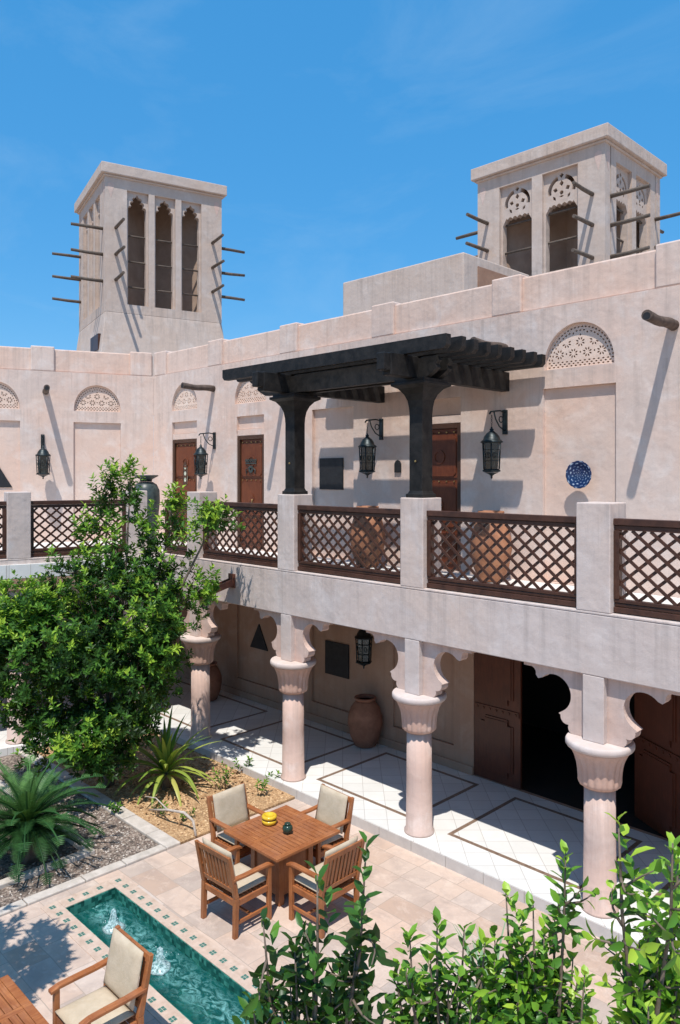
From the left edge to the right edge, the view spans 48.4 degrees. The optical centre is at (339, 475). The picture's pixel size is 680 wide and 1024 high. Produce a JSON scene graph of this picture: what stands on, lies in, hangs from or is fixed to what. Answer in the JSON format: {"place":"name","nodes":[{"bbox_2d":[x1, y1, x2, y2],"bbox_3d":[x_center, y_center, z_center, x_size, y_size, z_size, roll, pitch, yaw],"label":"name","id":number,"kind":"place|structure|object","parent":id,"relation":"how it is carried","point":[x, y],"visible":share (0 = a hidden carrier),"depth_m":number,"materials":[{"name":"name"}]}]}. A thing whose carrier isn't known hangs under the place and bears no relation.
{"place":"outdoors","nodes":[
{"label":"outdoors","id":0,"kind":"place"},
{"bbox_2d":[0,754,157,907],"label":"gravel bed","id":1,"kind":"object","parent":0,"point":[9,761],"visible":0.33,"depth_m":10.62,"materials":[{"name":"grey gravel"}]},
{"bbox_2d":[0,779,94,888],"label":"bed edging","id":2,"kind":"object","parent":1,"relation":"on","point":[82,852],"visible":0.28,"depth_m":10.21,"materials":[{"name":"stone"}]},
{"bbox_2d":[0,752,115,885],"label":"cycad","id":3,"kind":"object","parent":1,"relation":"in","point":[34,816],"visible":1,"depth_m":10.20,"materials":[{"name":"green plant"}]},
{"bbox_2d":[109,801,123,812],"bbox_3d":[-3.450,5.113,11.664,0.254,0.222,0.175,0,0,18],"label":"young plant","id":4,"kind":"object","parent":1,"relation":"in","point":[117,807],"visible":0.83,"depth_m":11.65,"materials":[{"name":"green plant"}]},
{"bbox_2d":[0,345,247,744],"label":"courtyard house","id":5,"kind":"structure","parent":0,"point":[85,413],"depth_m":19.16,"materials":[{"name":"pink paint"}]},
{"bbox_2d":[0,469,11,486],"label":"wall panel","id":6,"kind":"structure","parent":5,"relation":"attached to","point":[4,481],"depth_m":18.77,"materials":[{"name":"black stone"}]},
{"bbox_2d":[35,434,50,478],"bbox_3d":[-7.382,-0.465,18.816,0.366,1.130,0.577,0,0,-23],"label":"wall lantern","id":7,"kind":"object","parent":5,"relation":"attached to","point":[42,455],"depth_m":18.63,"materials":[{"name":"black metal"}]},
{"bbox_2d":[134,475,159,549],"bbox_3d":[-4.408,0.843,17.200,0.620,1.695,0.620,0,0,-45],"label":"tall urn","id":8,"kind":"object","parent":5,"relation":"on","point":[149,486],"visible":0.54,"depth_m":17.02,"materials":[{"name":"grey ceramic"}]},
{"bbox_2d":[52,161,244,378],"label":"wind tower","id":9,"kind":"structure","parent":0,"point":[151,261],"depth_m":22.75,"materials":[{"name":"paint"}]},
{"bbox_2d":[37,731,294,844],"bbox_3d":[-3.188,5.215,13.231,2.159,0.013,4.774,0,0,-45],"label":"mulch","id":10,"kind":"object","parent":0,"point":[195,815],"visible":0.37,"depth_m":12.42,"materials":[{"name":"brown plant"}]},
{"bbox_2d":[0,453,245,787],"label":"citrus tree","id":11,"kind":"object","parent":10,"relation":"in","point":[64,660],"visible":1,"depth_m":12.13,"materials":[{"name":"green plant"}]},
{"bbox_2d":[152,798,168,815],"bbox_3d":[-2.762,5.112,11.675,0.214,0.223,0.402,0,0,-45],"label":"young plant","id":12,"kind":"object","parent":10,"relation":"in","point":[159,807],"visible":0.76,"depth_m":11.66,"materials":[{"name":"green plant"}]},
{"bbox_2d":[114,705,220,808],"bbox_3d":[-2.883,4.704,12.591,1.928,1.512,1.864,0,0,-45],"label":"strap leaved plant","id":13,"kind":"object","parent":10,"relation":"in","point":[166,755],"visible":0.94,"depth_m":12.52,"materials":[{"name":"green plant"}]},
{"bbox_2d":[145,796,196,835],"bbox_3d":[-2.515,5.078,11.312,1.151,0.305,0.107,0,0,38],"label":"dead branch","id":14,"kind":"object","parent":10,"relation":"on","point":[185,814],"visible":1,"depth_m":11.21,"materials":[{"name":"grey wood"}]},
{"bbox_2d":[180,807,195,820],"bbox_3d":[-2.312,5.135,11.489,0.292,0.179,0.141,0,0,-45],"label":"young plant","id":15,"kind":"object","parent":10,"relation":"on","point":[184,816],"visible":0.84,"depth_m":11.50,"materials":[{"name":"green plant"}]},
{"bbox_2d":[212,761,232,789],"bbox_3d":[-1.956,5.006,12.603,0.351,0.433,0.344,0,0,21],"label":"young plant","id":16,"kind":"object","parent":10,"relation":"in","point":[226,775],"visible":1,"depth_m":12.56,"materials":[{"name":"green plant"}]},
{"bbox_2d":[232,755,253,770],"bbox_3d":[-1.692,5.057,13.234,0.407,0.332,0.175,0,0,-18],"label":"young plant","id":17,"kind":"object","parent":10,"relation":"on","point":[248,762],"visible":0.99,"depth_m":13.24,"materials":[{"name":"green plant"}]},
{"bbox_2d":[254,772,270,794],"bbox_3d":[-1.260,5.046,12.323,0.266,0.354,0.268,0,0,6],"label":"young plant","id":18,"kind":"object","parent":10,"relation":"in","point":[263,784],"visible":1,"depth_m":12.30,"materials":[{"name":"green plant"}]},
{"bbox_2d":[269,770,281,777],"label":"young plant","id":19,"kind":"object","parent":10,"relation":"on","point":[278,772],"visible":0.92,"depth_m":12.77,"materials":[{"name":"green plant"}]},
{"bbox_2d":[0,799,679,1023],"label":"courtyard paving","id":20,"kind":"structure","parent":0,"point":[42,952],"depth_m":8.87,"materials":[{"name":"beige stone"}]},
{"bbox_2d":[0,975,48,1023],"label":"garden table","id":21,"kind":"object","parent":20,"relation":"on","point":[17,1006],"visible":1,"depth_m":6.40,"materials":[{"name":"brown wood"}]},
{"bbox_2d":[0,751,179,916],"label":"stone kerb","id":22,"kind":"structure","parent":20,"relation":"on","point":[164,841],"depth_m":10.72,"materials":[{"name":"beige stone"}]},
{"bbox_2d":[48,925,153,1023],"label":"garden chair","id":23,"kind":"object","parent":20,"relation":"on","point":[119,995],"visible":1,"depth_m":6.79,"materials":[{"name":"beige fabric"}]},
{"bbox_2d":[41,875,311,1023],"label":"garden pool","id":24,"kind":"structure","parent":20,"relation":"in","point":[220,977],"depth_m":8.58,"materials":[{"name":"teal liquid"}]},
{"bbox_2d":[81,905,233,1023],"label":"pool water","id":25,"kind":"structure","parent":24,"relation":"in","point":[140,934],"depth_m":8.55,"materials":[{"name":"teal liquid"}]},
{"bbox_2d":[102,909,125,934],"bbox_3d":[-2.688,5.258,8.981,0.270,0.234,0.280,0,0,27],"label":"fountain jet","id":26,"kind":"object","parent":25,"relation":"on","point":[107,928],"visible":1,"depth_m":8.97,"materials":[{"name":"white liquid"}]},
{"bbox_2d":[151,947,178,975],"bbox_3d":[-1.955,5.261,8.271,0.282,0.229,0.276,0,0,-45],"label":"fountain jet","id":27,"kind":"object","parent":25,"relation":"on","point":[159,956],"visible":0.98,"depth_m":8.23,"materials":[{"name":"white liquid"}]},
{"bbox_2d":[195,837,273,939],"bbox_3d":[-1.249,4.763,8.947,0.658,0.975,0.684,0,0,43],"label":"garden chair","id":28,"kind":"object","parent":20,"relation":"on","point":[237,881],"visible":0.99,"depth_m":8.81,"materials":[{"name":"brown wood"}]},
{"bbox_2d":[206,783,264,861],"bbox_3d":[-1.324,4.763,10.131,0.684,0.975,0.658,0,0,43],"label":"garden chair","id":29,"kind":"object","parent":20,"relation":"on","point":[231,807],"visible":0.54,"depth_m":10.16,"materials":[{"name":"beige fabric"}]},
{"bbox_2d":[223,805,339,906],"bbox_3d":[-0.737,4.875,9.598,1.050,0.750,1.050,0,0,-45],"label":"garden table","id":30,"kind":"object","parent":20,"relation":"on","point":[277,846],"visible":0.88,"depth_m":9.46,"materials":[{"name":"brown wood"}]},
{"bbox_2d":[262,812,276,825],"bbox_3d":[-0.913,4.440,9.775,0.200,0.120,0.200,0,0,-45],"label":"bowl","id":31,"kind":"object","parent":30,"relation":"on","point":[269,819],"visible":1,"depth_m":9.71,"materials":[{"name":"yellow ceramic"}]},
{"bbox_2d":[282,822,292,833],"bbox_3d":[-0.661,4.436,9.518,0.137,0.128,0.136,0,0,-45],"label":"candle holder","id":32,"kind":"object","parent":30,"relation":"on","point":[287,827],"visible":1,"depth_m":9.48,"materials":[{"name":"green glass"}]},
{"bbox_2d":[232,831,399,1023],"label":"tall shrub","id":33,"kind":"object","parent":20,"relation":"on","point":[337,999],"visible":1,"depth_m":4.30,"materials":[{"name":"green plant"}]},
{"bbox_2d":[286,836,364,938],"bbox_3d":[-0.165,4.763,8.966,0.684,0.975,0.658,0,0,44],"label":"garden chair","id":34,"kind":"object","parent":20,"relation":"on","point":[342,859],"visible":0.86,"depth_m":8.83,"materials":[{"name":"brown wood"}]},
{"bbox_2d":[301,784,353,864],"bbox_3d":[-0.274,4.763,10.099,0.684,0.975,0.658,0,0,-43],"label":"garden chair","id":35,"kind":"object","parent":20,"relation":"on","point":[331,808],"visible":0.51,"depth_m":10.11,"materials":[{"name":"beige fabric"}]},
{"bbox_2d":[0,240,679,954],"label":"courtyard house","id":36,"kind":"structure","parent":20,"relation":"on","point":[474,764],"depth_m":11.93,"materials":[{"name":"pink paint"}]},
{"bbox_2d":[173,439,196,538],"bbox_3d":[-3.899,0.375,19.156,0.119,2.550,1.108,0,0,-45],"label":"door","id":37,"kind":"structure","parent":36,"relation":"in","point":[183,457],"depth_m":19.16,"materials":[{"name":"brown wood"}]},
{"bbox_2d":[193,432,215,478],"bbox_3d":[-3.209,-0.465,17.980,0.577,1.130,0.366,0,0,-45],"label":"wall lantern","id":38,"kind":"object","parent":36,"relation":"attached to","point":[200,454],"depth_m":17.83,"materials":[{"name":"black metal"}]},
{"bbox_2d":[210,661,221,701],"bbox_3d":[-2.980,4.673,17.193,0.597,0.850,0.597,0,0,-45],"label":"terracotta jar","id":39,"kind":"object","parent":36,"relation":"on","point":[215,680],"visible":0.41,"depth_m":17.02,"materials":[{"name":"brown ceramic"}]},
{"bbox_2d":[237,435,263,548],"bbox_3d":[-2.011,0.375,17.254,0.119,2.550,0.988,0,0,-45],"label":"door","id":40,"kind":"structure","parent":36,"relation":"in","point":[250,453],"depth_m":17.27,"materials":[{"name":"brown wood"}]},
{"bbox_2d":[250,624,267,650],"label":"wall panel","id":41,"kind":"structure","parent":36,"relation":"attached to","point":[258,641],"depth_m":17.03,"materials":[{"name":"black stone"}]},
{"bbox_2d":[319,458,343,489],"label":"wall panel","id":42,"kind":"structure","parent":36,"relation":"attached to","point":[331,473],"depth_m":15.39,"materials":[{"name":"black metal"}]},
{"bbox_2d":[325,640,348,678],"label":"wall panel","id":43,"kind":"structure","parent":36,"relation":"attached to","point":[336,659],"depth_m":15.25,"materials":[{"name":"black stone"}]},
{"bbox_2d":[355,629,372,668],"bbox_3d":[0.525,3.055,14.219,0.577,1.130,0.366,0,0,-45],"label":"wall lantern","id":44,"kind":"object","parent":36,"relation":"attached to","point":[363,641],"depth_m":14.04,"materials":[{"name":"black metal"}]},
{"bbox_2d":[348,694,382,748],"bbox_3d":[0.475,4.638,14.282,0.665,0.920,0.665,0,0,-45],"label":"terracotta jar","id":45,"kind":"object","parent":36,"relation":"on","point":[365,721],"visible":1,"depth_m":14.06,"materials":[{"name":"brown ceramic"}]},
{"bbox_2d":[350,506,384,567],"bbox_3d":[0.509,1.130,14.006,0.664,1.120,0.664,0,0,-45],"label":"terracotta jar","id":46,"kind":"object","parent":36,"relation":"on","point":[367,539],"visible":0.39,"depth_m":13.76,"materials":[{"name":"brown ceramic"}]},
{"bbox_2d":[358,419,382,477],"bbox_3d":[0.589,-0.505,14.155,0.577,1.130,0.366,0,0,-45],"label":"wall lantern","id":47,"kind":"object","parent":36,"relation":"attached to","point":[367,445],"depth_m":14.00,"materials":[{"name":"black metal"}]},
{"bbox_2d":[222,333,545,497],"bbox_3d":[0.458,-0.777,12.523,3.057,2.195,5.002,0,0,-45],"label":"pergola","id":48,"kind":"object","parent":36,"relation":"on","point":[420,373],"visible":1,"depth_m":11.44,"materials":[{"name":"black wood"}]},
{"bbox_2d":[394,460,400,472],"bbox_3d":[1.073,-0.168,14.051,0.028,0.235,0.150,0,0,-45],"label":"wall plaque","id":49,"kind":"object","parent":36,"relation":"attached to","point":[397,466],"depth_m":14.04,"materials":[{"name":"grey metal"}]},
{"bbox_2d":[343,252,528,315],"bbox_3d":[2.256,-3.645,18.023,2.600,2.070,3.600,0,0,-45],"label":"roof room","id":50,"kind":"object","parent":36,"relation":"on","point":[462,271],"visible":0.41,"depth_m":16.73,"materials":[{"name":"paint"}]},
{"bbox_2d":[432,423,460,569],"bbox_3d":[1.766,0.375,13.450,0.119,2.550,0.988,0,0,-45],"label":"door","id":51,"kind":"structure","parent":36,"relation":"in","point":[446,441],"depth_m":13.31,"materials":[{"name":"brown wood"}]},
{"bbox_2d":[470,510,511,582],"bbox_3d":[2.412,1.130,12.090,0.664,1.120,0.664,0,0,-45],"label":"terracotta jar","id":52,"kind":"object","parent":36,"relation":"on","point":[496,549],"visible":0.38,"depth_m":11.85,"materials":[{"name":"brown ceramic"}]},
{"bbox_2d":[480,410,507,478],"bbox_3d":[2.512,-0.505,12.218,0.577,1.130,0.366,0,0,-45],"label":"wall lantern","id":53,"kind":"object","parent":36,"relation":"attached to","point":[491,441],"depth_m":12.06,"materials":[{"name":"black metal"}]},
{"bbox_2d":[474,652,521,789],"bbox_3d":[2.603,3.915,12.548,0.084,2.330,0.900,0,0,-45],"label":"door","id":54,"kind":"structure","parent":36,"relation":"in","point":[497,680],"depth_m":12.49,"materials":[{"name":"red wood"}]},
{"bbox_2d":[566,461,591,488],"bbox_3d":[3.601,-0.010,11.397,0.052,0.420,0.420,0,0,-45],"label":"wall plate","id":55,"kind":"object","parent":36,"relation":"attached to","point":[578,474],"depth_m":11.41,"materials":[{"name":"blue ceramic"}]},
{"bbox_2d":[634,692,679,846],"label":"door","id":56,"kind":"structure","parent":36,"relation":"in","point":[657,747],"depth_m":10.73,"materials":[{"name":"red wood"}]},
{"bbox_2d":[384,906,510,1023],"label":"tall shrub","id":57,"kind":"object","parent":20,"relation":"on","point":[429,1007],"visible":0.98,"depth_m":4.83,"materials":[{"name":"green plant"}]},
{"bbox_2d":[455,839,626,1023],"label":"tall shrub","id":58,"kind":"object","parent":20,"relation":"on","point":[534,995],"visible":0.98,"depth_m":4.89,"materials":[{"name":"green plant"}]},
{"bbox_2d":[581,812,679,1023],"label":"tall shrub","id":59,"kind":"object","parent":20,"relation":"on","point":[657,1001],"visible":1,"depth_m":3.98,"materials":[{"name":"green plant"}]},
{"bbox_2d":[456,122,679,275],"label":"wind tower","id":60,"kind":"structure","parent":0,"point":[588,196],"depth_m":18.18,"materials":[{"name":"paint"}]},
{"bbox_3d":[1.107,4.674,5.600,0.665,1.152,0.665,0,0,-45],"label":"planter pot","id":61,"kind":"object","parent":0,"visible":0},
{"bbox_2d":[417,922,569,1023],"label":"spiky plant","id":62,"kind":"object","parent":61,"relation":"in","point":[476,953],"visible":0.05,"depth_m":5.79,"materials":[{"name":"green plant"}]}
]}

